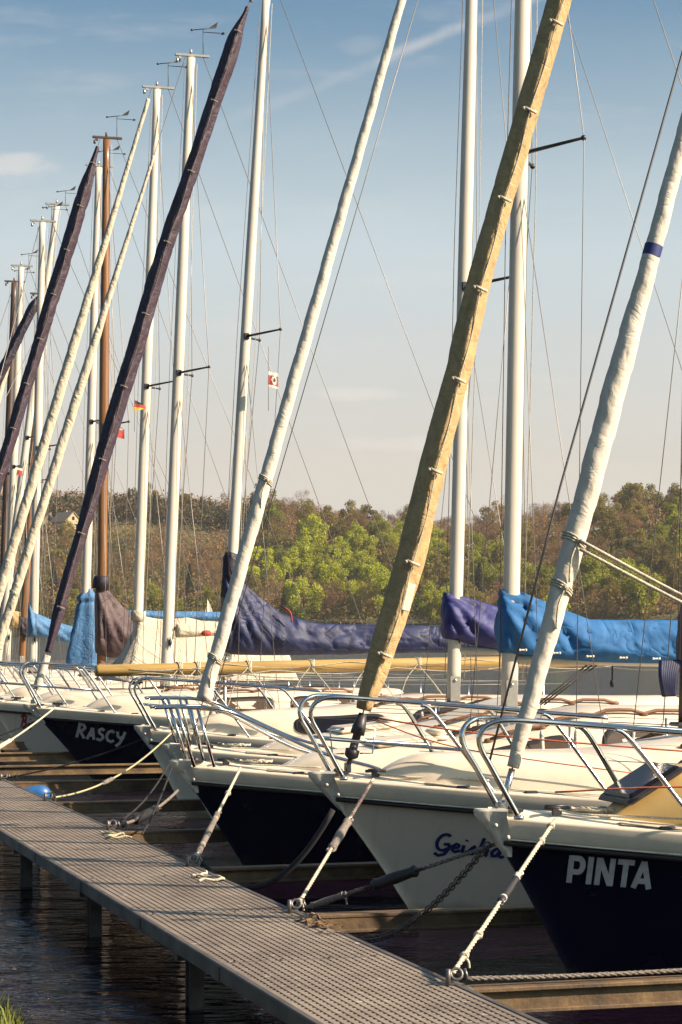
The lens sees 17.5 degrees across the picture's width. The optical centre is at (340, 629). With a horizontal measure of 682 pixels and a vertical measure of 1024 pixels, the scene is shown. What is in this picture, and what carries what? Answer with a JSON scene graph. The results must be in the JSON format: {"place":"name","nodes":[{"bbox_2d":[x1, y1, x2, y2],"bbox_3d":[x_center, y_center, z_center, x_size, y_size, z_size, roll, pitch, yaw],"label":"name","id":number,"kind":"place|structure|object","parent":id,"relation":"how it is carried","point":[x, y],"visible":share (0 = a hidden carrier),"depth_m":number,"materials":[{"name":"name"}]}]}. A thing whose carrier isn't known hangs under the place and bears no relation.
{"place":"outdoors","nodes":[
{"label":"outdoors","id":0,"kind":"place"},
{"bbox_2d":[0,988,40,1023],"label":"grass","id":1,"kind":"structure","parent":0,"point":[7,1017],"depth_m":10.57,"materials":[{"name":"plant"}]},
{"bbox_2d":[0,636,681,1023],"bbox_3d":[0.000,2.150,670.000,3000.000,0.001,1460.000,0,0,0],"label":"water","id":2,"kind":"structure","parent":0,"point":[120,970],"depth_m":15.20,"materials":[{"name":"black liquid"}]},
{"bbox_2d":[0,267,126,668],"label":"sailboat","id":3,"kind":"object","parent":2,"relation":"on","point":[9,399],"visible":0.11,"depth_m":59.84,"materials":[{"name":"white metal"}]},
{"bbox_2d":[0,250,147,671],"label":"sailboat","id":4,"kind":"object","parent":2,"relation":"on","point":[14,460],"visible":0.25,"depth_m":56.71,"materials":[{"name":"white metal"}]},
{"bbox_2d":[0,292,163,674],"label":"sailboat","id":5,"kind":"object","parent":2,"relation":"on","point":[22,645],"visible":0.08,"depth_m":53.57,"materials":[{"name":"white metal"}]},
{"bbox_2d":[0,186,201,677],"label":"sailboat","id":6,"kind":"object","parent":2,"relation":"on","point":[21,329],"visible":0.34,"depth_m":50.38,"materials":[{"name":"white metal"}]},
{"bbox_2d":[0,201,269,682],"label":"sailboat","id":7,"kind":"object","parent":2,"relation":"on","point":[38,625],"visible":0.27,"depth_m":47.27,"materials":[{"name":"white metal"}]},
{"bbox_2d":[0,146,292,693],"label":"sailboat","id":8,"kind":"object","parent":2,"relation":"on","point":[81,649],"visible":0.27,"depth_m":44.52,"materials":[{"name":"white metal"}]},
{"bbox_2d":[0,110,351,698],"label":"sailboat","id":9,"kind":"object","parent":2,"relation":"on","point":[112,615],"visible":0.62,"depth_m":41.22,"materials":[{"name":"white metal"}]},
{"bbox_2d":[0,57,385,751],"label":"sailboat","id":10,"kind":"object","parent":2,"relation":"on","point":[142,645],"visible":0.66,"depth_m":38.19,"materials":[{"name":"white metal"}]},
{"bbox_2d":[0,22,462,764],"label":"sailboat","id":11,"kind":"object","parent":2,"relation":"on","point":[38,736],"visible":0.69,"depth_m":35.11,"materials":[{"name":"black plastic"}]},
{"bbox_2d":[0,773,546,1023],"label":"jetty","id":12,"kind":"object","parent":2,"relation":"on","point":[277,960],"visible":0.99,"depth_m":12.55,"materials":[{"name":"wood"}]},
{"bbox_2d":[0,751,76,761],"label":"mooring beam","id":13,"kind":"structure","parent":12,"relation":"attached to","point":[34,756],"depth_m":31.43,"materials":[{"name":"wood"}]},
{"bbox_2d":[5,739,141,779],"bbox_3d":[-3.024,1.467,25.288,1.625,0.492,0.039,0,0,1],"label":"mooring line","id":14,"kind":"object","parent":12,"relation":"attached to","point":[86,759],"visible":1,"depth_m":25.28,"materials":[{"name":"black fabric"}]},
{"bbox_2d":[0,763,162,775],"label":"mooring beam","id":15,"kind":"structure","parent":12,"relation":"attached to","point":[98,769],"depth_m":28.57,"materials":[{"name":"wood"}]},
{"bbox_2d":[7,778,172,792],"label":"mooring beam","id":16,"kind":"structure","parent":12,"relation":"attached to","point":[64,786],"depth_m":25.55,"materials":[{"name":"wood"}]},
{"bbox_2d":[51,729,174,800],"bbox_3d":[-2.406,1.433,23.685,0.057,0.617,2.964,0,0,21],"label":"mooring line","id":17,"kind":"object","parent":12,"relation":"attached to","point":[108,780],"visible":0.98,"depth_m":23.55,"materials":[{"name":"beige fabric"}]},
{"bbox_2d":[53,799,206,813],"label":"mooring beam","id":18,"kind":"structure","parent":12,"relation":"attached to","point":[116,806],"depth_m":22.47,"materials":[{"name":"wood"}]},
{"bbox_2d":[115,789,178,829],"bbox_3d":[-1.783,1.680,20.590,0.099,0.194,3.005,0,0,6],"label":"mooring line","id":19,"kind":"object","parent":12,"relation":"attached to","point":[145,814],"visible":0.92,"depth_m":20.26,"materials":[{"name":"grey fabric"}]},
{"bbox_2d":[116,828,227,843],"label":"mooring beam","id":20,"kind":"structure","parent":12,"relation":"attached to","point":[169,836],"depth_m":19.20,"materials":[{"name":"wood"}]},
{"bbox_2d":[193,767,241,864],"bbox_3d":[-0.965,1.444,17.500,0.061,0.559,2.715,0,0,4],"label":"mooring line","id":21,"kind":"object","parent":12,"relation":"attached to","point":[207,834],"visible":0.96,"depth_m":17.10,"materials":[{"name":"white fabric"}]},
{"bbox_2d":[200,808,334,889],"bbox_3d":[-0.532,1.583,16.022,1.020,0.607,0.043,0,0,15],"label":"mooring line","id":22,"kind":"object","parent":12,"relation":"attached to","point":[303,853],"visible":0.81,"depth_m":15.96,"materials":[{"name":"black fabric"}]},
{"bbox_2d":[196,862,385,882],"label":"mooring beam","id":23,"kind":"structure","parent":12,"relation":"attached to","point":[306,872],"depth_m":16.35,"materials":[{"name":"wood"}]},
{"bbox_2d":[291,913,352,932],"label":"dry leaves","id":24,"kind":"object","parent":12,"relation":"on","point":[309,920],"visible":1,"depth_m":12.92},
{"bbox_2d":[295,778,374,910],"bbox_3d":[-0.022,1.387,14.634,0.070,0.665,2.331,0,0,12],"label":"mooring line","id":25,"kind":"object","parent":12,"relation":"attached to","point":[339,835],"visible":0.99,"depth_m":14.60,"materials":[{"name":"white fabric"}]},
{"bbox_2d":[303,843,495,908],"bbox_3d":[0.338,1.471,13.220,1.268,0.461,0.084,0,0,27],"label":"mooring line","id":26,"kind":"object","parent":12,"relation":"attached to","point":[392,878],"visible":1,"depth_m":13.21,"materials":[{"name":"grey fabric"}]},
{"bbox_2d":[310,841,490,942],"bbox_3d":[0.345,1.560,13.216,1.208,0.653,0.044,0,0,29],"label":"mooring chain","id":27,"kind":"object","parent":12,"relation":"attached to","point":[454,883],"visible":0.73,"depth_m":13.11,"materials":[{"name":"metal"}]},
{"bbox_2d":[299,905,542,932],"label":"mooring beam","id":28,"kind":"structure","parent":12,"relation":"attached to","point":[435,918],"depth_m":13.70,"materials":[{"name":"wood"}]},
{"bbox_2d":[452,817,557,975],"bbox_3d":[0.885,1.377,11.734,0.057,0.610,2.095,0,0,19],"label":"mooring line","id":29,"kind":"object","parent":12,"relation":"attached to","point":[506,893],"visible":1,"depth_m":11.64,"materials":[{"name":"white fabric"}]},
{"bbox_2d":[460,975,681,1012],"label":"mooring beam","id":30,"kind":"structure","parent":12,"relation":"attached to","point":[585,994],"depth_m":10.91,"materials":[{"name":"wood"}]},
{"bbox_2d":[466,968,681,980],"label":"mooring line","id":31,"kind":"object","parent":12,"relation":"attached to","point":[575,975],"visible":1,"depth_m":10.91,"materials":[{"name":"grey fabric"}]},
{"bbox_2d":[19,0,570,779],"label":"sailboat","id":32,"kind":"object","parent":2,"relation":"on","point":[103,724],"visible":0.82,"depth_m":31.87,"materials":[{"name":"black plastic"}]},
{"bbox_2d":[94,656,678,817],"bbox_3d":[0.938,1.396,26.128,7.729,2.208,2.426,0,0,-16],"label":"sailboat","id":33,"kind":"object","parent":2,"relation":"on","point":[223,728],"visible":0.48,"depth_m":25.34,"materials":[{"name":"white plastic"}]},
{"bbox_2d":[144,0,681,843],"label":"sailboat","id":34,"kind":"object","parent":2,"relation":"on","point":[462,616],"visible":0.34,"depth_m":22.89,"materials":[{"name":"white plastic"}]},
{"bbox_2d":[149,0,681,865],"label":"sailboat","id":35,"kind":"object","parent":2,"relation":"on","point":[273,814],"visible":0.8,"depth_m":19.40,"materials":[{"name":"black plastic"}]},
{"bbox_2d":[297,0,681,926],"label":"sailboat","id":36,"kind":"object","parent":2,"relation":"on","point":[415,810],"visible":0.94,"depth_m":15.99,"materials":[{"name":"white plastic"}]},
{"bbox_2d":[459,52,681,979],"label":"sailboat","id":37,"kind":"object","parent":2,"relation":"on","point":[603,889],"visible":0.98,"depth_m":12.91,"materials":[{"name":"black plastic"}]},
{"bbox_2d":[0,517,681,635],"bbox_3d":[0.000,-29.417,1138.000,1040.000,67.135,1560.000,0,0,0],"label":"hill","id":38,"kind":"structure","parent":0,"point":[370,621],"depth_m":753.33,"materials":[{"name":"plant"}]},
{"bbox_2d":[50,510,78,529],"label":"house","id":39,"kind":"structure","parent":38,"relation":"on","point":[61,517],"depth_m":839.66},
{"bbox_2d":[0,491,281,530],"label":"ridge woodland","id":40,"kind":"object","parent":38,"relation":"on","point":[212,515],"visible":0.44,"depth_m":832.86,"materials":[{"name":"plant"}]},
{"bbox_2d":[145,588,163,609],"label":"broadleaf tree","id":41,"kind":"object","parent":38,"relation":"on","point":[150,603],"visible":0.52,"depth_m":699.17,"materials":[{"name":"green plant"}]},
{"bbox_2d":[1,486,355,536],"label":"ridge scrub","id":42,"kind":"object","parent":38,"relation":"on","point":[111,495],"visible":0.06,"depth_m":862.84,"materials":[{"name":"plant"}]},
{"bbox_2d":[183,564,195,610],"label":"conifer tree","id":43,"kind":"object","parent":38,"relation":"on","point":[189,583],"visible":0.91,"depth_m":706.70,"materials":[{"name":"brown plant"}]},
{"bbox_2d":[247,546,273,577],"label":"broadleaf tree","id":44,"kind":"object","parent":38,"relation":"on","point":[256,572],"visible":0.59,"depth_m":723.54,"materials":[{"name":"green plant"}]},
{"bbox_2d":[257,524,286,558],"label":"broadleaf tree","id":45,"kind":"object","parent":38,"relation":"on","point":[278,534],"visible":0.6,"depth_m":746.98,"materials":[{"name":"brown plant"}]},
{"bbox_2d":[261,567,283,608],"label":"budding tree","id":46,"kind":"object","parent":38,"relation":"on","point":[276,589],"visible":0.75,"depth_m":670.53,"materials":[{"name":"brown plant"}]},
{"bbox_2d":[260,502,286,536],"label":"broadleaf tree","id":47,"kind":"object","parent":38,"relation":"on","point":[273,512],"visible":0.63,"depth_m":774.77,"materials":[{"name":"green plant"}]},
{"bbox_2d":[260,555,291,591],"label":"broadleaf tree","id":48,"kind":"object","parent":38,"relation":"on","point":[280,574],"visible":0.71,"depth_m":705.61,"materials":[{"name":"green plant"}]},
{"bbox_2d":[285,544,316,579],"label":"broadleaf tree","id":49,"kind":"object","parent":38,"relation":"on","point":[305,563],"visible":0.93,"depth_m":711.61,"materials":[{"name":"green plant"}]},
{"bbox_2d":[282,576,324,620],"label":"broadleaf tree","id":50,"kind":"object","parent":38,"relation":"on","point":[313,602],"visible":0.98,"depth_m":649.31,"materials":[{"name":"green plant"}]},
{"bbox_2d":[292,535,316,561],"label":"broadleaf tree","id":51,"kind":"object","parent":38,"relation":"on","point":[305,539],"visible":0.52,"depth_m":739.25,"materials":[{"name":"green plant"}]},
{"bbox_2d":[295,499,322,531],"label":"broadleaf tree","id":52,"kind":"object","parent":38,"relation":"on","point":[310,507],"visible":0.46,"depth_m":767.02,"materials":[{"name":"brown plant"}]},
{"bbox_2d":[296,514,328,548],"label":"broadleaf tree","id":53,"kind":"object","parent":38,"relation":"on","point":[306,529],"visible":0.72,"depth_m":747.09,"materials":[{"name":"green plant"}]},
{"bbox_2d":[300,542,336,572],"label":"broadleaf tree","id":54,"kind":"object","parent":38,"relation":"on","point":[321,551],"visible":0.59,"depth_m":716.54,"materials":[{"name":"green plant"}]},
{"bbox_2d":[316,505,337,541],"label":"broadleaf tree","id":55,"kind":"object","parent":38,"relation":"on","point":[327,513],"visible":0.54,"depth_m":777.46,"materials":[{"name":"brown plant"}]},
{"bbox_2d":[315,561,348,599],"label":"broadleaf tree","id":56,"kind":"object","parent":38,"relation":"on","point":[322,575],"visible":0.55,"depth_m":676.62,"materials":[{"name":"green plant"}]},
{"bbox_2d":[319,579,347,623],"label":"budding tree","id":57,"kind":"object","parent":38,"relation":"on","point":[331,595],"visible":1,"depth_m":649.94,"materials":[{"name":"brown plant"}]},
{"bbox_2d":[325,518,349,546],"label":"broadleaf tree","id":58,"kind":"object","parent":38,"relation":"on","point":[343,527],"visible":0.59,"depth_m":755.39,"materials":[{"name":"brown plant"}]},
{"bbox_2d":[328,535,351,558],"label":"broadleaf tree","id":59,"kind":"object","parent":38,"relation":"on","point":[336,541],"visible":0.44,"depth_m":726.87,"materials":[{"name":"green plant"}]},
{"bbox_2d":[0,494,681,623],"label":"woodland","id":60,"kind":"object","parent":38,"relation":"on","point":[652,520],"visible":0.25,"depth_m":727.70,"materials":[{"name":"plant"}]},
{"bbox_2d":[0,498,681,625],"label":"undergrowth","id":61,"kind":"object","parent":38,"relation":"on","point":[368,614],"visible":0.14,"depth_m":718.98,"materials":[{"name":"plant"}]},
{"bbox_2d":[332,547,354,580],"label":"broadleaf tree","id":62,"kind":"object","parent":38,"relation":"on","point":[344,559],"visible":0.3,"depth_m":708.18,"materials":[{"name":"green plant"}]},
{"bbox_2d":[338,499,366,524],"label":"broadleaf tree","id":63,"kind":"object","parent":38,"relation":"on","point":[343,512],"visible":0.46,"depth_m":799.52,"materials":[{"name":"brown plant"}]},
{"bbox_2d":[346,580,372,621],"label":"broadleaf tree","id":64,"kind":"object","parent":38,"relation":"on","point":[355,586],"visible":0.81,"depth_m":651.34,"materials":[{"name":"green plant"}]},
{"bbox_2d":[345,528,378,562],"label":"broadleaf tree","id":65,"kind":"object","parent":38,"relation":"on","point":[368,547],"visible":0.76,"depth_m":720.96,"materials":[{"name":"green plant"}]},
{"bbox_2d":[346,551,378,584],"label":"broadleaf tree","id":66,"kind":"object","parent":38,"relation":"on","point":[353,567],"visible":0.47,"depth_m":693.00,"materials":[{"name":"green plant"}]},
{"bbox_2d":[351,579,378,624],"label":"budding tree","id":67,"kind":"object","parent":38,"relation":"on","point":[365,601],"visible":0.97,"depth_m":642.54,"materials":[{"name":"brown plant"}]},
{"bbox_2d":[354,561,382,593],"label":"broadleaf tree","id":68,"kind":"object","parent":38,"relation":"on","point":[363,573],"visible":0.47,"depth_m":671.88,"materials":[{"name":"green plant"}]},
{"bbox_2d":[359,504,380,531],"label":"broadleaf tree","id":69,"kind":"object","parent":38,"relation":"on","point":[365,510],"visible":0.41,"depth_m":784.83,"materials":[{"name":"brown plant"}]},
{"bbox_2d":[366,564,388,598],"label":"broadleaf tree","id":70,"kind":"object","parent":38,"relation":"on","point":[379,571],"visible":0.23,"depth_m":667.99,"materials":[{"name":"green plant"}]},
{"bbox_2d":[366,571,390,610],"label":"broadleaf tree","id":71,"kind":"object","parent":38,"relation":"on","point":[382,583],"visible":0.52,"depth_m":644.72,"materials":[{"name":"green plant"}]},
{"bbox_2d":[366,515,391,552],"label":"broadleaf tree","id":72,"kind":"object","parent":38,"relation":"on","point":[382,524],"visible":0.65,"depth_m":747.60,"materials":[{"name":"green plant"}]},
{"bbox_2d":[375,540,397,567],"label":"broadleaf tree","id":73,"kind":"object","parent":38,"relation":"on","point":[383,559],"visible":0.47,"depth_m":701.09,"materials":[{"name":"green plant"}]},
{"bbox_2d":[377,528,399,558],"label":"broadleaf tree","id":74,"kind":"object","parent":38,"relation":"on","point":[391,536],"visible":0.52,"depth_m":732.83,"materials":[{"name":"green plant"}]},
{"bbox_2d":[413,581,442,624],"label":"broadleaf tree","id":75,"kind":"object","parent":38,"relation":"on","point":[422,607],"visible":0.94,"depth_m":628.91,"materials":[{"name":"green plant"}]},
{"bbox_2d":[422,551,449,592],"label":"broadleaf tree","id":76,"kind":"object","parent":38,"relation":"on","point":[427,573],"visible":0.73,"depth_m":665.15,"materials":[{"name":"green plant"}]},
{"bbox_2d":[464,531,485,561],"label":"broadleaf tree","id":77,"kind":"object","parent":38,"relation":"on","point":[479,543],"visible":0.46,"depth_m":708.46,"materials":[{"name":"green plant"}]},
{"bbox_2d":[463,582,487,601],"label":"broadleaf tree","id":78,"kind":"object","parent":38,"relation":"on","point":[477,594],"visible":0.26,"depth_m":621.15,"materials":[{"name":"green plant"}]},
{"bbox_2d":[473,562,486,602],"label":"conifer tree","id":79,"kind":"object","parent":38,"relation":"on","point":[478,579],"visible":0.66,"depth_m":629.84,"materials":[{"name":"green plant"}]},
{"bbox_2d":[467,557,498,593],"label":"broadleaf tree","id":80,"kind":"object","parent":38,"relation":"on","point":[489,572],"visible":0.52,"depth_m":658.55,"materials":[{"name":"green plant"}]},
{"bbox_2d":[470,505,503,546],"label":"budding tree","id":81,"kind":"object","parent":38,"relation":"on","point":[486,530],"visible":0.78,"depth_m":727.83,"materials":[{"name":"brown plant"}]},
{"bbox_2d":[477,501,504,535],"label":"broadleaf tree","id":82,"kind":"object","parent":38,"relation":"on","point":[484,510],"visible":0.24,"depth_m":768.44,"materials":[{"name":"brown plant"}]},
{"bbox_2d":[521,526,533,570],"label":"broadleaf tree","id":83,"kind":"object","parent":38,"relation":"on","point":[529,542],"visible":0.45,"depth_m":692.81,"materials":[{"name":"green plant"}]},
{"bbox_2d":[524,577,549,600],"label":"broadleaf tree","id":84,"kind":"object","parent":38,"relation":"on","point":[541,588],"visible":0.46,"depth_m":608.87,"materials":[{"name":"green plant"}]},
{"bbox_2d":[530,562,554,588],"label":"broadleaf tree","id":85,"kind":"object","parent":38,"relation":"on","point":[546,573],"visible":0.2,"depth_m":632.85,"materials":[{"name":"green plant"}]},
{"bbox_2d":[579,568,609,611],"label":"broadleaf tree","id":86,"kind":"object","parent":38,"relation":"on","point":[587,582],"visible":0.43,"depth_m":625.23,"materials":[{"name":"green plant"}]},
{"bbox_2d":[579,548,612,591],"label":"broadleaf tree","id":87,"kind":"object","parent":38,"relation":"on","point":[588,563],"visible":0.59,"depth_m":639.14,"materials":[{"name":"green plant"}]},
{"bbox_2d":[582,587,616,619],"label":"budding tree","id":88,"kind":"object","parent":38,"relation":"on","point":[600,611],"visible":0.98,"depth_m":598.66,"materials":[{"name":"brown plant"}]},
{"bbox_2d":[591,575,621,617],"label":"broadleaf tree","id":89,"kind":"object","parent":38,"relation":"on","point":[616,590],"visible":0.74,"depth_m":609.39,"materials":[{"name":"green plant"}]},
{"bbox_2d":[591,496,621,534],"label":"broadleaf tree","id":90,"kind":"object","parent":38,"relation":"on","point":[603,508],"visible":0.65,"depth_m":708.36,"materials":[{"name":"green plant"}]},
{"bbox_2d":[593,518,626,555],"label":"broadleaf tree","id":91,"kind":"object","parent":38,"relation":"on","point":[607,526],"visible":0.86,"depth_m":678.17,"materials":[{"name":"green plant"}]},
{"bbox_2d":[610,482,643,513],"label":"broadleaf tree","id":92,"kind":"object","parent":38,"relation":"on","point":[631,491],"visible":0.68,"depth_m":730.44,"materials":[{"name":"green plant"}]},
{"bbox_2d":[608,557,646,616],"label":"broadleaf tree","id":93,"kind":"object","parent":38,"relation":"on","point":[618,575],"visible":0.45,"depth_m":616.27,"materials":[{"name":"green plant"}]},
{"bbox_2d":[614,511,647,544],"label":"budding tree","id":94,"kind":"object","parent":38,"relation":"on","point":[629,531],"visible":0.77,"depth_m":691.84,"materials":[{"name":"brown plant"}]},
{"bbox_2d":[622,498,647,539],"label":"broadleaf tree","id":95,"kind":"object","parent":38,"relation":"on","point":[632,506],"visible":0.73,"depth_m":701.42,"materials":[{"name":"green plant"}]},
{"bbox_2d":[624,566,665,619],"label":"broadleaf tree","id":96,"kind":"object","parent":38,"relation":"on","point":[637,590],"visible":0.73,"depth_m":597.03,"materials":[{"name":"green plant"}]},
{"bbox_2d":[624,528,665,565],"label":"broadleaf tree","id":97,"kind":"object","parent":38,"relation":"on","point":[642,549],"visible":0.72,"depth_m":655.47,"materials":[{"name":"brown plant"}]},
{"bbox_2d":[641,483,663,518],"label":"broadleaf tree","id":98,"kind":"object","parent":38,"relation":"on","point":[650,488],"visible":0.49,"depth_m":758.68,"materials":[{"name":"green plant"}]},
{"bbox_2d":[649,522,669,554],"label":"broadleaf tree","id":99,"kind":"object","parent":38,"relation":"on","point":[664,530],"visible":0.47,"depth_m":670.30,"materials":[{"name":"green plant"}]},
{"bbox_2d":[645,539,674,574],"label":"broadleaf tree","id":100,"kind":"object","parent":38,"relation":"on","point":[657,552],"visible":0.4,"depth_m":647.05,"materials":[{"name":"green plant"}]},
{"bbox_2d":[648,555,677,597],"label":"broadleaf tree","id":101,"kind":"object","parent":38,"relation":"on","point":[664,561],"visible":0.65,"depth_m":628.12,"materials":[{"name":"green plant"}]},
{"bbox_2d":[661,496,681,527],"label":"broadleaf tree","id":102,"kind":"object","parent":38,"relation":"on","point":[669,507],"visible":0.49,"depth_m":695.69,"materials":[{"name":"green plant"}]},
{"bbox_2d":[662,510,681,544],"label":"broadleaf tree","id":103,"kind":"object","parent":38,"relation":"on","point":[673,516],"visible":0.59,"depth_m":680.78,"materials":[{"name":"green plant"}]},
{"bbox_2d":[664,560,681,604],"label":"broadleaf tree","id":104,"kind":"object","parent":38,"relation":"on","point":[670,580],"visible":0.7,"depth_m":613.96,"materials":[{"name":"green plant"}]},
{"bbox_2d":[0,0,681,545],"label":"sky","id":105,"kind":"structure","parent":0,"point":[66,66],"materials":[{"name":"blue"}]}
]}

